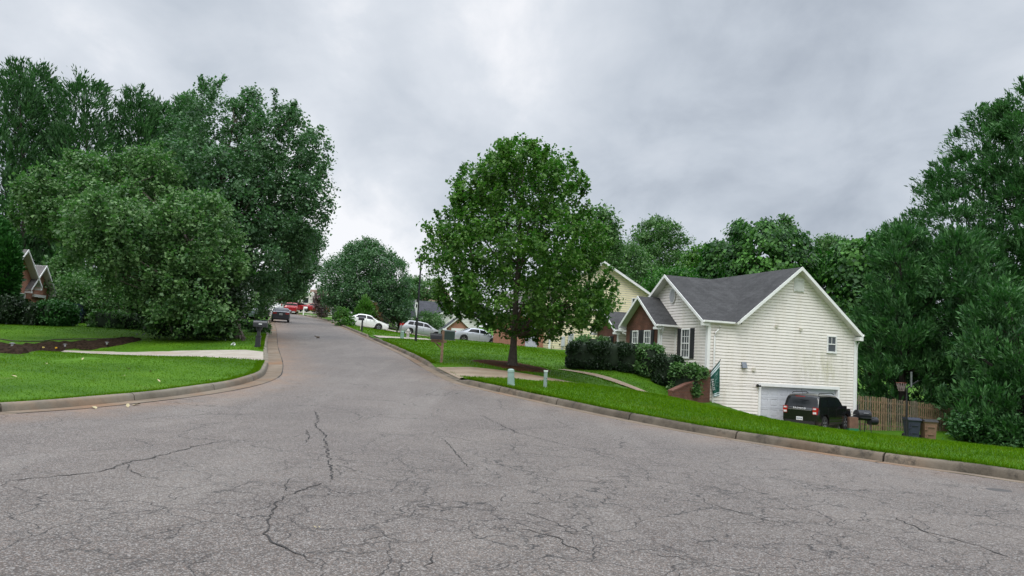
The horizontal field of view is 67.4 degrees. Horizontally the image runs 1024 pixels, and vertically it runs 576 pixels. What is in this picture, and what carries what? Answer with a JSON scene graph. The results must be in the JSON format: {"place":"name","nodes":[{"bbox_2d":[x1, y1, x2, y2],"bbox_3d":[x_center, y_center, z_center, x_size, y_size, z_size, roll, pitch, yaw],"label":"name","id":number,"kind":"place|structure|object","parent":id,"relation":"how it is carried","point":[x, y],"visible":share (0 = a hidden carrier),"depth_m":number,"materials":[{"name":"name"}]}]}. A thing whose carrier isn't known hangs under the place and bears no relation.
{"place":"outdoors","nodes":[
{"label":"outdoors","id":0,"kind":"place"},
{"bbox_2d":[0,317,269,400],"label":"lawn","id":1,"kind":"structure","parent":0,"point":[42,334],"depth_m":22.53,"materials":[{"name":"green plant"}]},
{"bbox_2d":[0,215,25,287],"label":"arborvitae","id":2,"kind":"object","parent":1,"relation":"on","point":[5,226],"visible":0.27,"depth_m":45.32,"materials":[{"name":"green plant"}]},
{"bbox_2d":[0,232,26,296],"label":"arborvitae","id":3,"kind":"object","parent":1,"relation":"on","point":[11,265],"visible":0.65,"depth_m":44.37,"materials":[{"name":"green plant"}]},
{"bbox_2d":[0,293,30,324],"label":"rounded bush","id":4,"kind":"object","parent":1,"relation":"on","point":[10,305],"visible":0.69,"depth_m":43.25,"materials":[{"name":"green plant"}]},
{"bbox_2d":[15,301,45,324],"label":"rounded bush","id":5,"kind":"object","parent":1,"relation":"on","point":[28,314],"visible":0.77,"depth_m":43.56,"materials":[{"name":"green plant"}]},
{"bbox_2d":[0,56,61,296],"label":"cypress tree","id":6,"kind":"object","parent":1,"relation":"on","point":[29,102],"visible":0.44,"depth_m":60.18,"materials":[{"name":"green plant"}]},
{"bbox_2d":[20,249,55,302],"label":"brick house","id":7,"kind":"structure","parent":1,"relation":"on","point":[33,289],"depth_m":49.71,"materials":[{"name":"brown"}]},
{"bbox_2d":[0,58,84,263],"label":"cypress tree","id":8,"kind":"object","parent":1,"relation":"on","point":[44,72],"visible":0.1,"depth_m":63.83,"materials":[{"name":"green plant"}]},
{"bbox_2d":[0,338,112,341],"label":"bed edging","id":9,"kind":"object","parent":1,"relation":"on","point":[54,339],"visible":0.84,"depth_m":38.66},
{"bbox_2d":[34,298,81,325],"bbox_3d":[-26.625,1.518,44.702,2.732,2.024,2.613,3,-5,0],"label":"rounded bush","id":10,"kind":"object","parent":1,"relation":"on","point":[58,312],"visible":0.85,"depth_m":44.00,"materials":[{"name":"green plant"}]},
{"bbox_2d":[0,336,141,353],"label":"mulch bed","id":11,"kind":"object","parent":1,"relation":"on","point":[7,348],"visible":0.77,"depth_m":35.65,"materials":[{"name":"brown soil"}]},
{"bbox_2d":[40,251,102,308],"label":"garden tree","id":12,"kind":"object","parent":1,"relation":"on","point":[59,264],"visible":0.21,"depth_m":54.35,"materials":[{"name":"green plant"}]},
{"bbox_2d":[29,64,131,310],"bbox_3d":[-33.801,-7.548,61.628,8.478,20.760,7.618,3,-5,0],"label":"cypress tree","id":13,"kind":"object","parent":1,"relation":"on","point":[97,130],"visible":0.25,"depth_m":61.17,"materials":[{"name":"green plant"}]},
{"bbox_2d":[73,303,89,322],"bbox_3d":[-29.212,1.751,50.892,2.128,1.466,4.849,5,-5,-22],"label":"sedan","id":14,"kind":"object","parent":1,"relation":"on","point":[83,319],"visible":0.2,"depth_m":50.21,"materials":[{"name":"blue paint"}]},
{"bbox_2d":[43,268,145,322],"bbox_3d":[-26.698,1.030,51.831,10.426,4.832,4.558,3,-5,0],"label":"garden shrub","id":15,"kind":"object","parent":1,"relation":"on","point":[86,296],"visible":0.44,"depth_m":51.27,"materials":[{"name":"green plant"}]},
{"bbox_2d":[85,308,128,328],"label":"garden hedge","id":16,"kind":"object","parent":1,"relation":"on","point":[101,318],"visible":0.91,"depth_m":44.96,"materials":[{"name":"green plant"}]},
{"bbox_2d":[0,138,259,340],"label":"shade tree","id":17,"kind":"object","parent":1,"relation":"on","point":[114,220],"visible":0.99,"depth_m":38.34,"materials":[{"name":"green plant"}]},
{"bbox_2d":[115,310,144,329],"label":"garden hedge","id":18,"kind":"object","parent":1,"relation":"on","point":[133,325],"visible":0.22,"depth_m":45.55,"materials":[{"name":"green plant"}]},
{"bbox_2d":[105,83,167,308],"bbox_3d":[-31.235,-7.571,64.739,7.672,20.179,6.769,3,-5,0],"label":"cypress tree","id":19,"kind":"object","parent":1,"relation":"on","point":[131,108],"visible":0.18,"depth_m":64.22,"materials":[{"name":"green plant"}]},
{"bbox_2d":[136,92,179,255],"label":"cypress tree","id":20,"kind":"object","parent":1,"relation":"on","point":[162,105],"visible":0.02,"depth_m":67.08,"materials":[{"name":"green plant"}]},
{"bbox_2d":[123,265,260,340],"bbox_3d":[-16.384,0.767,39.488,7.028,4.656,4.148,3,-5,0],"label":"undergrowth shrub","id":21,"kind":"object","parent":1,"relation":"on","point":[237,296],"visible":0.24,"depth_m":38.92,"materials":[{"name":"green plant"}]},
{"bbox_2d":[170,92,213,195],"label":"cypress tree","id":22,"kind":"object","parent":1,"relation":"on","point":[176,109],"visible":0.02,"depth_m":69.62,"materials":[{"name":"green plant"}]},
{"bbox_2d":[151,74,340,311],"bbox_3d":[-17.023,-5.416,47.852,10.347,16.778,12.552,6,-6,-29],"label":"pear tree","id":23,"kind":"object","parent":1,"relation":"on","point":[251,185],"visible":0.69,"depth_m":46.25,"materials":[{"name":"green plant"}]},
{"bbox_2d":[240,319,261,329],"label":"ground shrub","id":24,"kind":"object","parent":1,"relation":"on","point":[244,325],"visible":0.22,"depth_m":53.01,"materials":[{"name":"green plant"}]},
{"bbox_2d":[239,308,263,318],"bbox_3d":[-22.493,1.727,61.974,4.848,1.466,2.128,3,-5,8],"label":"sedan","id":25,"kind":"object","parent":1,"relation":"on","point":[250,316],"visible":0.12,"depth_m":60.91,"materials":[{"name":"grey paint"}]},
{"bbox_2d":[245,322,271,333],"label":"ground shrub","id":26,"kind":"object","parent":1,"relation":"on","point":[254,329],"visible":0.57,"depth_m":49.59,"materials":[{"name":"green plant"}]},
{"bbox_2d":[253,320,267,346],"bbox_3d":[-11.587,2.111,35.276,0.610,1.243,0.302,4,-5,-8],"label":"pedestal mailbox","id":27,"kind":"object","parent":1,"relation":"on","point":[259,325],"visible":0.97,"depth_m":35.19,"materials":[{"name":"black metal"}]},
{"bbox_2d":[248,285,280,319],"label":"young tree","id":28,"kind":"object","parent":1,"relation":"on","point":[263,312],"visible":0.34,"depth_m":51.80,"materials":[{"name":"green plant"}]},
{"bbox_2d":[259,276,302,305],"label":"roadside tree","id":29,"kind":"object","parent":1,"relation":"on","point":[288,300],"visible":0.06,"depth_m":95.17,"materials":[{"name":"green plant"}]},
{"bbox_2d":[271,285,311,307],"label":"roadside tree","id":30,"kind":"object","parent":1,"relation":"on","point":[303,297],"visible":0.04,"depth_m":127.97,"materials":[{"name":"green plant"}]},
{"bbox_2d":[255,219,331,319],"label":"roadside tree","id":31,"kind":"object","parent":1,"relation":"on","point":[296,284],"visible":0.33,"depth_m":73.82,"materials":[{"name":"green plant"}]},
{"bbox_2d":[61,350,262,359],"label":"driveway","id":32,"kind":"structure","parent":0,"point":[248,354],"depth_m":33.23,"materials":[{"name":"concrete"}]},
{"bbox_2d":[335,321,428,336],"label":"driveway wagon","id":33,"kind":"object","parent":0,"point":[395,331],"visible":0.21,"depth_m":89.09,"materials":[{"name":"concrete"}]},
{"bbox_2d":[399,320,438,335],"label":"crossover wagon","id":34,"kind":"object","parent":33,"relation":"on","point":[426,329],"visible":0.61,"depth_m":86.91,"materials":[{"name":"silver metal"}]},
{"bbox_2d":[374,335,430,339],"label":"driveway","id":35,"kind":"structure","parent":0,"point":[399,337],"depth_m":53.40,"materials":[{"name":"concrete"}]},
{"bbox_2d":[437,367,569,381],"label":"driveway","id":36,"kind":"structure","parent":0,"point":[469,371],"depth_m":29.14,"materials":[{"name":"beige concrete"}]},
{"bbox_2d":[846,417,858,430],"bbox_3d":[17.578,7.097,39.821,0.560,0.800,0.500,4,-5,-12],"label":"storage crate","id":37,"kind":"object","parent":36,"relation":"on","point":[852,423],"visible":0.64,"depth_m":39.61,"materials":[{"name":"brown plastic"}]},
{"bbox_2d":[0,312,1023,575],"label":"road","id":38,"kind":"structure","parent":0,"point":[638,498],"depth_m":8.79,"materials":[{"name":"grey asphalt"}]},
{"bbox_2d":[0,315,282,413],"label":"kerb","id":39,"kind":"structure","parent":38,"relation":"on","point":[270,369],"depth_m":17.32,"materials":[{"name":"concrete"}]},
{"bbox_2d":[271,307,291,321],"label":"coupe","id":40,"kind":"object","parent":38,"relation":"on","point":[278,313],"visible":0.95,"depth_m":75.86,"materials":[{"name":"grey paint"}]},
{"bbox_2d":[284,302,298,313],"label":"pickup truck","id":41,"kind":"object","parent":38,"relation":"on","point":[293,307],"visible":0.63,"depth_m":121.20,"materials":[{"name":"red paint"}]},
{"bbox_2d":[7,326,1021,572],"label":"road cracks","id":42,"kind":"object","parent":38,"relation":"on","point":[347,460],"visible":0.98,"depth_m":8.53,"materials":[{"name":"black asphalt"}]},
{"bbox_2d":[290,313,1023,482],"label":"kerb","id":43,"kind":"structure","parent":38,"relation":"on","point":[996,472],"depth_m":15.84,"materials":[{"name":"concrete"}]},
{"bbox_2d":[985,488,1011,491],"bbox_3d":[7.109,2.958,11.222,0.368,0.022,0.276,3,-5,0],"label":"valve cover","id":44,"kind":"object","parent":38,"relation":"on","point":[996,489],"visible":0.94,"depth_m":11.20,"materials":[{"name":"metal"}]},
{"bbox_2d":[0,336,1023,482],"bbox_3d":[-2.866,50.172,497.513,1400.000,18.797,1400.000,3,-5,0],"label":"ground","id":45,"kind":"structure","parent":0,"point":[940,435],"depth_m":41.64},
{"bbox_2d":[0,0,1023,326],"label":"sky","id":46,"kind":"structure","parent":0,"point":[705,115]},
{"bbox_2d":[0,312,1023,469],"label":"lawn","id":47,"kind":"structure","parent":0,"point":[630,380],"depth_m":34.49,"materials":[{"name":"green plant"}]},
{"bbox_2d":[309,291,330,317],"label":"crape myrtle","id":48,"kind":"object","parent":47,"relation":"on","point":[316,308],"visible":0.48,"depth_m":103.60,"materials":[{"name":"purple plant"}]},
{"bbox_2d":[301,294,350,311],"bbox_3d":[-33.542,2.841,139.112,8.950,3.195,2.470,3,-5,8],"label":"house","id":49,"kind":"structure","parent":47,"relation":"on","point":[306,301],"depth_m":138.36,"materials":[{"name":"white"}]},
{"bbox_2d":[330,305,357,325],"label":"roadside shrub","id":50,"kind":"object","parent":47,"relation":"on","point":[344,314],"visible":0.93,"depth_m":75.64,"materials":[{"name":"green plant"}]},
{"bbox_2d":[315,235,421,329],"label":"pear tree","id":51,"kind":"object","parent":47,"relation":"on","point":[378,279],"visible":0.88,"depth_m":90.98,"materials":[{"name":"green plant"}]},
{"bbox_2d":[353,294,385,329],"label":"garden conifer","id":52,"kind":"object","parent":47,"relation":"on","point":[365,306],"visible":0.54,"depth_m":83.65,"materials":[{"name":"green plant"}]},
{"bbox_2d":[370,300,397,331],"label":"garden conifer","id":53,"kind":"object","parent":47,"relation":"on","point":[379,315],"visible":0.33,"depth_m":84.86,"materials":[{"name":"green plant"}]},
{"bbox_2d":[414,256,422,340],"bbox_3d":[-6.093,0.627,50.106,0.400,5.780,0.400,3,-5,0],"label":"street lamp","id":54,"kind":"object","parent":47,"relation":"on","point":[416,326],"visible":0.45,"depth_m":50.01,"materials":[{"name":"black metal"}]},
{"bbox_2d":[400,274,448,307],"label":"pear tree","id":55,"kind":"object","parent":47,"relation":"on","point":[425,293],"visible":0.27,"depth_m":111.21,"materials":[{"name":"green plant"}]},
{"bbox_2d":[409,309,447,329],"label":"flowering shrub","id":56,"kind":"object","parent":47,"relation":"on","point":[434,323],"visible":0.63,"depth_m":91.09,"materials":[{"name":"green plant"}]},
{"bbox_2d":[430,330,446,362],"bbox_3d":[-3.032,2.400,31.463,0.675,1.390,0.256,4,-5,-9],"label":"wooden mailbox","id":57,"kind":"object","parent":47,"relation":"on","point":[436,337],"visible":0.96,"depth_m":31.42,"materials":[{"name":"brown wood"}]},
{"bbox_2d":[395,300,485,327],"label":"slate roofed house","id":58,"kind":"structure","parent":47,"relation":"on","point":[430,306],"depth_m":99.04,"materials":[{"name":"white"}]},
{"bbox_2d":[438,329,454,340],"bbox_3d":[-4.679,3.417,55.378,1.225,0.850,0.900,4,-5,-8],"label":"transformer box","id":59,"kind":"object","parent":47,"relation":"on","point":[449,334],"visible":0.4,"depth_m":55.03,"materials":[{"name":"green paint"}]},
{"bbox_2d":[441,318,469,333],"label":"brick garage","id":60,"kind":"structure","parent":47,"relation":"on","point":[452,325],"depth_m":84.18,"materials":[{"name":"brown brick"}]},
{"bbox_2d":[471,359,549,372],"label":"bare earth","id":61,"kind":"structure","parent":47,"relation":"on","point":[520,367],"depth_m":32.79,"materials":[{"name":"brown soil"}]},
{"bbox_2d":[507,369,514,385],"bbox_3d":[-0.031,2.722,23.091,0.250,0.590,0.250,1,-4,-10],"label":"utility pedestal","id":62,"kind":"object","parent":47,"relation":"on","point":[510,380],"visible":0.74,"depth_m":23.01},
{"bbox_2d":[414,132,625,365],"bbox_3d":[0.389,-1.709,33.427,9.468,10.303,8.950,3,-5,0],"label":"maple tree","id":63,"kind":"object","parent":47,"relation":"on","point":[502,163],"visible":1,"depth_m":31.71,"materials":[{"name":"green plant"}]},
{"bbox_2d":[543,370,547,387],"bbox_3d":[1.032,2.831,23.730,0.104,0.578,0.105,5,-5,-15],"label":"utility marker","id":64,"kind":"object","parent":47,"relation":"on","point":[545,377],"visible":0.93,"depth_m":23.69,"materials":[{"name":"white plastic"}]},
{"bbox_2d":[493,261,649,349],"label":"yellow house","id":65,"kind":"structure","parent":47,"relation":"on","point":[630,290],"depth_m":59.82,"materials":[{"name":"plastic"}]},
{"bbox_2d":[564,340,599,369],"bbox_3d":[3.576,3.459,39.063,1.843,1.643,1.767,3,-5,0],"label":"box hedge","id":66,"kind":"object","parent":47,"relation":"on","point":[580,355],"visible":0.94,"depth_m":38.41,"materials":[{"name":"green plant"}]},
{"bbox_2d":[572,334,611,343],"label":"window shrub","id":67,"kind":"object","parent":47,"relation":"on","point":[584,338],"visible":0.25,"depth_m":46.52,"materials":[{"name":"green plant"}]},
{"bbox_2d":[560,369,648,392],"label":"walkway","id":68,"kind":"structure","parent":47,"relation":"on","point":[615,380],"depth_m":35.68,"materials":[{"name":"beige concrete"}]},
{"bbox_2d":[580,199,635,279],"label":"woodland tree","id":69,"kind":"object","parent":47,"relation":"on","point":[613,257],"visible":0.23,"depth_m":61.89,"materials":[{"name":"green plant"}]},
{"bbox_2d":[595,340,650,373],"bbox_3d":[5.629,3.594,39.157,3.210,1.845,2.049,3,-5,0],"label":"clipped hedge","id":70,"kind":"object","parent":47,"relation":"on","point":[618,356],"visible":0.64,"depth_m":38.51,"materials":[{"name":"green plant"}]},
{"bbox_2d":[619,237,667,286],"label":"woodland tree","id":71,"kind":"object","parent":47,"relation":"on","point":[630,253],"visible":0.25,"depth_m":83.24,"materials":[{"name":"green plant"}]},
{"bbox_2d":[633,341,666,376],"bbox_3d":[6.888,3.664,38.565,1.819,2.017,1.827,3,-5,0],"label":"broadleaf shrub","id":72,"kind":"object","parent":47,"relation":"on","point":[644,356],"visible":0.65,"depth_m":38.06,"materials":[{"name":"green plant"}]},
{"bbox_2d":[625,213,699,285],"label":"oak tree","id":73,"kind":"object","parent":47,"relation":"on","point":[659,235],"visible":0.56,"depth_m":91.09,"materials":[{"name":"green plant"}]},
{"bbox_2d":[650,353,684,385],"bbox_3d":[7.645,4.101,38.022,1.800,1.793,1.650,3,-5,0],"label":"clipped hedge","id":74,"kind":"object","parent":47,"relation":"on","point":[660,363],"visible":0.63,"depth_m":37.45,"materials":[{"name":"green plant"}]},
{"bbox_2d":[638,262,699,292],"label":"woodland tree","id":75,"kind":"object","parent":47,"relation":"on","point":[690,272],"visible":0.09,"depth_m":71.43,"materials":[{"name":"green plant"}]},
{"bbox_2d":[666,361,704,398],"bbox_3d":[8.355,4.522,37.458,1.919,1.964,1.863,3,-5,0],"label":"broadleaf shrub","id":76,"kind":"object","parent":47,"relation":"on","point":[679,373],"visible":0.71,"depth_m":36.96,"materials":[{"name":"green plant"}]},
{"bbox_2d":[668,370,710,402],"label":"brick retaining wall","id":77,"kind":"structure","parent":47,"relation":"on","point":[682,390],"depth_m":36.77,"materials":[{"name":"brown brick"}]},
{"bbox_2d":[701,365,709,379],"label":"corner shrub","id":78,"kind":"object","parent":77,"relation":"on","point":[706,373],"visible":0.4,"depth_m":37.39,"materials":[{"name":"green plant"}]},
{"bbox_2d":[675,241,712,270],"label":"woodland tree","id":79,"kind":"object","parent":47,"relation":"on","point":[691,257],"visible":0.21,"depth_m":77.96,"materials":[{"name":"green plant"}]},
{"bbox_2d":[694,237,748,278],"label":"vine covered tree","id":80,"kind":"object","parent":47,"relation":"on","point":[712,256],"visible":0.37,"depth_m":65.75,"materials":[{"name":"green plant"}]},
{"bbox_2d":[590,267,863,428],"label":"white house","id":81,"kind":"structure","parent":47,"relation":"on","point":[772,340],"depth_m":40.28,"materials":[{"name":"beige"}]},
{"bbox_2d":[632,330,638,343],"bbox_3d":[6.991,3.157,43.631,0.085,1.480,0.740,5,-5,-18],"label":"window","id":82,"kind":"structure","parent":81,"relation":"in","point":[634,333],"depth_m":43.69,"materials":[{"name":"white paint"}]},
{"bbox_2d":[643,330,650,343],"bbox_3d":[7.436,3.065,42.286,0.085,1.480,0.780,5,-5,-18],"label":"window","id":83,"kind":"structure","parent":81,"relation":"in","point":[647,333],"depth_m":42.30,"materials":[{"name":"white glass"}]},
{"bbox_2d":[680,328,689,358],"bbox_3d":[9.114,2.919,40.389,0.085,1.570,0.880,5,-5,-18],"label":"window","id":84,"kind":"structure","parent":81,"relation":"in","point":[685,333],"depth_m":40.39,"materials":[{"name":"white paint"}]},
{"bbox_2d":[710,359,720,396],"bbox_3d":[10.001,4.459,38.110,0.668,1.910,0.114,1,-6,29],"label":"house flag","id":85,"kind":"object","parent":81,"relation":"attached to","point":[715,377],"visible":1,"depth_m":38.05,"materials":[{"name":"green fabric"}]},
{"bbox_2d":[760,386,834,427],"bbox_3d":[14.861,6.306,40.009,4.720,2.160,0.062,5,-5,-18],"label":"garage door","id":86,"kind":"structure","parent":81,"relation":"in","point":[773,399],"depth_m":39.60,"materials":[{"name":"white metal"}]},
{"bbox_2d":[826,335,836,353],"bbox_3d":[16.971,2.998,40.762,0.650,0.930,0.085,5,-5,-18],"label":"window","id":87,"kind":"structure","parent":81,"relation":"in","point":[831,347],"depth_m":40.77,"materials":[{"name":"white paint"}]},
{"bbox_2d":[714,216,827,289],"bbox_3d":[21.537,1.129,63.065,9.486,14.347,8.088,3,-5,0],"label":"vine covered tree","id":88,"kind":"object","parent":47,"relation":"on","point":[773,241],"visible":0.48,"depth_m":61.65,"materials":[{"name":"green plant"}]},
{"bbox_2d":[775,212,801,246],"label":"tree","id":89,"kind":"object","parent":47,"relation":"on","point":[786,219],"visible":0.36,"depth_m":64.59,"materials":[{"name":"green plant"}]},
{"bbox_2d":[809,232,843,280],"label":"woodland tree","id":90,"kind":"object","parent":47,"relation":"on","point":[826,240],"visible":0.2,"depth_m":96.05,"materials":[{"name":"green plant"}]},
{"bbox_2d":[814,234,898,377],"bbox_3d":[27.945,2.768,60.077,8.880,14.260,7.200,3,-5,0],"label":"vine covered tree","id":91,"kind":"object","parent":47,"relation":"on","point":[842,259],"visible":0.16,"depth_m":58.93,"materials":[{"name":"green plant"}]},
{"bbox_2d":[849,404,878,432],"bbox_3d":[18.352,6.850,40.097,1.770,1.482,0.832,5,-5,-14],"label":"barrel smoker","id":92,"kind":"object","parent":47,"relation":"on","point":[867,417],"visible":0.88,"depth_m":40.11,"materials":[{"name":"black metal"}]},
{"bbox_2d":[853,222,915,392],"bbox_3d":[29.055,2.497,58.222,6.650,15.040,5.267,3,-5,0],"label":"vine covered tree","id":93,"kind":"object","parent":47,"relation":"on","point":[870,239],"visible":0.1,"depth_m":57.93,"materials":[{"name":"green plant"}]},
{"bbox_2d":[847,219,958,424],"bbox_3d":[24.521,2.263,47.513,7.720,13.199,6.505,3,-5,0],"label":"cypress tree","id":94,"kind":"object","parent":47,"relation":"on","point":[886,331],"visible":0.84,"depth_m":46.72,"materials":[{"name":"green plant"}]},
{"bbox_2d":[857,395,952,430],"bbox_3d":[22.709,7.385,43.246,9.819,2.494,0.180,5,-5,-23],"label":"picket fence","id":95,"kind":"object","parent":47,"relation":"on","point":[930,408],"visible":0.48,"depth_m":42.47,"materials":[{"name":"brown wood"}]},
{"bbox_2d":[896,372,918,436],"bbox_3d":[19.550,5.861,38.052,0.928,3.425,0.835,8,-7,-41],"label":"basketball hoop","id":96,"kind":"object","parent":47,"relation":"on","point":[903,389],"visible":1,"depth_m":38.23,"materials":[{"name":"black metal"}]},
{"bbox_2d":[902,417,921,437],"bbox_3d":[20.411,7.177,39.250,0.680,1.120,0.848,3,-5,4],"label":"trash bin","id":97,"kind":"object","parent":47,"relation":"on","point":[914,424],"visible":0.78,"depth_m":38.92,"materials":[{"name":"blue plastic"}]},
{"bbox_2d":[919,419,938,439],"bbox_3d":[21.145,7.226,39.049,0.680,1.120,0.848,3,-5,6],"label":"trash bin","id":98,"kind":"object","parent":47,"relation":"on","point":[928,428],"visible":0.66,"depth_m":38.73,"materials":[{"name":"brown plastic"}]},
{"bbox_2d":[874,101,1023,390],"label":"cypress tree","id":99,"kind":"object","parent":47,"relation":"on","point":[937,204],"visible":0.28,"depth_m":52.67,"materials":[{"name":"green plant"}]},
{"bbox_2d":[907,221,1023,426],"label":"cypress tree","id":100,"kind":"object","parent":47,"relation":"on","point":[962,290],"visible":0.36,"depth_m":45.34,"materials":[{"name":"green plant"}]},
{"bbox_2d":[933,273,1023,436],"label":"cypress tree","id":101,"kind":"object","parent":47,"relation":"on","point":[983,389],"visible":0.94,"depth_m":40.70,"materials":[{"name":"green plant"}]},
{"bbox_2d":[936,75,1023,383],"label":"cypress tree","id":102,"kind":"object","parent":47,"relation":"on","point":[1000,106],"visible":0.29,"depth_m":50.59,"materials":[{"name":"green plant"}]},
{"bbox_2d":[936,405,1023,448],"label":"undergrowth shrub","id":103,"kind":"object","parent":47,"relation":"on","point":[967,426],"visible":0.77,"depth_m":39.55,"materials":[{"name":"green plant"}]},
{"bbox_2d":[783,389,850,429],"bbox_3d":[15.648,6.179,39.287,2.229,2.022,4.448,-2,-7,44],"label":"sport utility vehicle","id":104,"kind":"object","parent":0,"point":[822,409],"visible":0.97,"depth_m":37.95,"materials":[{"name":"black paint"}]},
{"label":"driveway sedan","id":105,"kind":"structure","parent":0,"visible":0},
{"bbox_2d":[351,314,388,329],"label":"sedan","id":106,"kind":"object","parent":105,"relation":"on","point":[370,321],"visible":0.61,"depth_m":79.29,"materials":[{"name":"white paint"}]},
{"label":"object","id":107,"kind":"structure","parent":0,"visible":0},
{"bbox_2d":[455,328,492,341],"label":"sedan","id":108,"kind":"object","parent":107,"relation":"on","point":[474,334],"visible":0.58,"depth_m":70.94,"materials":[{"name":"silver metal"}]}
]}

